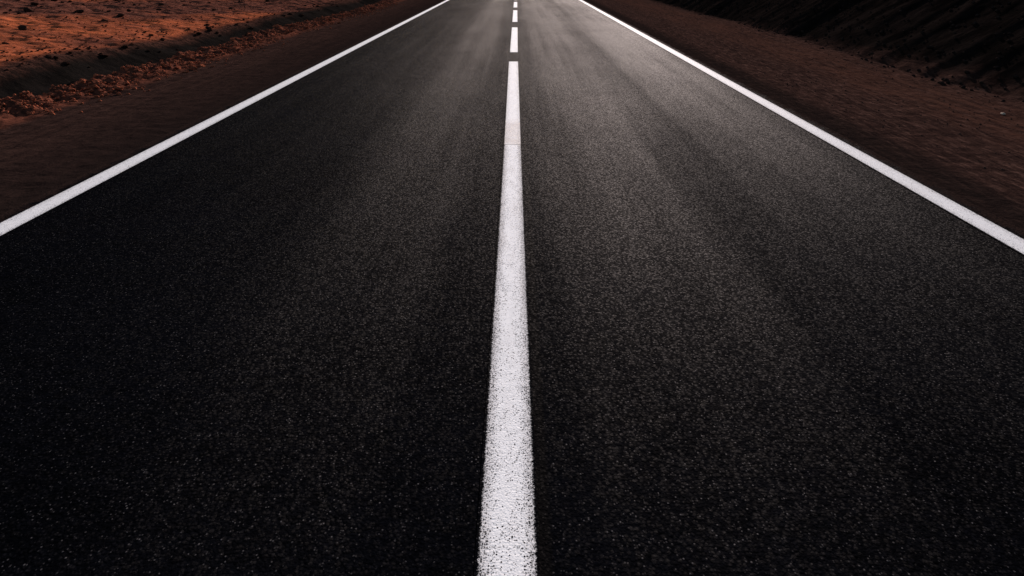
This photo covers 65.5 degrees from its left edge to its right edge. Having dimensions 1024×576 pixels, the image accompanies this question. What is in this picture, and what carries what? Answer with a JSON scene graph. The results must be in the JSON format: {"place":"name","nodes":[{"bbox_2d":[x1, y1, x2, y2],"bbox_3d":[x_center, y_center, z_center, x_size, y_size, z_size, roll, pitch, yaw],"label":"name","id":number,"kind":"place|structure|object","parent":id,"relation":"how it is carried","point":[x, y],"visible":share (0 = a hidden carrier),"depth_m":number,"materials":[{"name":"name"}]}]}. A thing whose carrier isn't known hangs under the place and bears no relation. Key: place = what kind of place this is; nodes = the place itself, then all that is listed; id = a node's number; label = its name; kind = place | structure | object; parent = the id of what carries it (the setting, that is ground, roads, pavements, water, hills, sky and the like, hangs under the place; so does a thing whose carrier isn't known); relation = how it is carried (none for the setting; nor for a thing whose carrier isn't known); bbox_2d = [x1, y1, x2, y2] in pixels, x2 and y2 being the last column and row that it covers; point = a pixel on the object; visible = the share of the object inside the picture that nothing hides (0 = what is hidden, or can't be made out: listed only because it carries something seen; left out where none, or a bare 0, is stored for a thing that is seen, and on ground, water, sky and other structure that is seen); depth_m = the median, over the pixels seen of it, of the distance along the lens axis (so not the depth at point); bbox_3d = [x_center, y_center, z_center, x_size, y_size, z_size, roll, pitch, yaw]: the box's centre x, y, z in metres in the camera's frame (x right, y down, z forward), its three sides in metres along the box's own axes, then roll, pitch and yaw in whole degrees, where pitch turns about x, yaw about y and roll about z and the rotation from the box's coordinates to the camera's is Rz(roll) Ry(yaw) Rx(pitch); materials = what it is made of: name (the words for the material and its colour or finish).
{"place":"outdoors","nodes":[
{"label":"outdoors","id":0,"kind":"place"},
{"bbox_2d":[0,0,342,74],"bbox_3d":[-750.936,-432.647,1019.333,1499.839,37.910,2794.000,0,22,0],"label":"ground","id":1,"kind":"structure","parent":0,"point":[20,40],"depth_m":19.78,"materials":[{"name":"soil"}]},
{"bbox_2d":[18,25,26,30],"bbox_3d":[-10.246,-5.442,16.669,0.217,0.120,0.143,16,21,15],"label":"stone","id":2,"kind":"object","parent":1,"relation":"on","point":[22,27],"visible":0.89,"depth_m":16.62,"materials":[{"name":"black stone"}]},
{"bbox_2d":[23,7,32,11],"bbox_3d":[-12.470,-7.176,20.500,0.230,0.108,0.232,-8,26,-44],"label":"stone","id":3,"kind":"object","parent":1,"relation":"on","point":[28,9],"visible":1,"depth_m":20.44,"materials":[{"name":"black stone"}]},
{"bbox_2d":[0,0,381,98],"bbox_3d":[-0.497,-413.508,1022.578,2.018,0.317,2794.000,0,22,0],"label":"ditch","id":4,"kind":"object","parent":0,"point":[38,79],"visible":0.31,"depth_m":14.56,"materials":[{"name":"soil"}]},
{"bbox_2d":[0,0,403,129],"bbox_3d":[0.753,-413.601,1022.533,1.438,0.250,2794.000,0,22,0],"label":"berm","id":5,"kind":"structure","parent":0,"point":[8,119],"depth_m":11.17,"materials":[{"name":"soil"}]},
{"bbox_2d":[86,84,96,89],"bbox_3d":[-5.179,-2.476,9.815,0.078,0.054,0.142,1,31,40],"label":"clod","id":6,"kind":"object","parent":5,"relation":"on","point":[93,86],"visible":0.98,"depth_m":9.79,"materials":[{"name":"brown soil"}]},
{"bbox_2d":[114,86,123,89],"bbox_3d":[-4.942,-2.511,10.006,0.108,0.058,0.118,-4,22,-9],"label":"clod","id":7,"kind":"object","parent":5,"relation":"on","point":[118,87],"visible":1,"depth_m":9.97,"materials":[{"name":"brown soil"}]},
{"bbox_2d":[0,1,403,114],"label":"rubble","id":8,"kind":"object","parent":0,"point":[77,92],"visible":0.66,"depth_m":11.39,"materials":[{"name":"brown stone"}]},
{"bbox_2d":[0,0,442,213],"bbox_3d":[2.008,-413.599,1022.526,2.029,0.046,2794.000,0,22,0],"label":"shoulder","id":9,"kind":"object","parent":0,"point":[43,153],"visible":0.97,"depth_m":8.56},
{"bbox_2d":[0,0,1023,575],"bbox_3d":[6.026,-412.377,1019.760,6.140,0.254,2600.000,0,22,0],"label":"road","id":10,"kind":"structure","parent":0,"point":[514,288],"depth_m":3.31,"materials":[{"name":"black asphalt"}]},
{"bbox_2d":[585,0,1023,229],"bbox_3d":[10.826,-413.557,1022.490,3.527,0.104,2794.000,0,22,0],"label":"shoulder","id":11,"kind":"object","parent":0,"point":[934,153],"visible":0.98,"depth_m":9.23},
{"bbox_2d":[620,6,1018,182],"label":"gravel","id":12,"kind":"structure","parent":0,"point":[855,79],"depth_m":10.18,"materials":[{"name":"black gravel"}]},
{"bbox_2d":[653,0,1023,99],"bbox_3d":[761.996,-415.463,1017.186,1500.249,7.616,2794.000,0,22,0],"label":"hillside","id":13,"kind":"structure","parent":0,"point":[980,63],"depth_m":13.36,"materials":[{"name":"soil"}]},
{"bbox_2d":[656,0,1023,101],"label":"rubble","id":14,"kind":"object","parent":13,"relation":"on","point":[964,60],"visible":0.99,"depth_m":13.43,"materials":[{"name":"black stone"}]}
]}

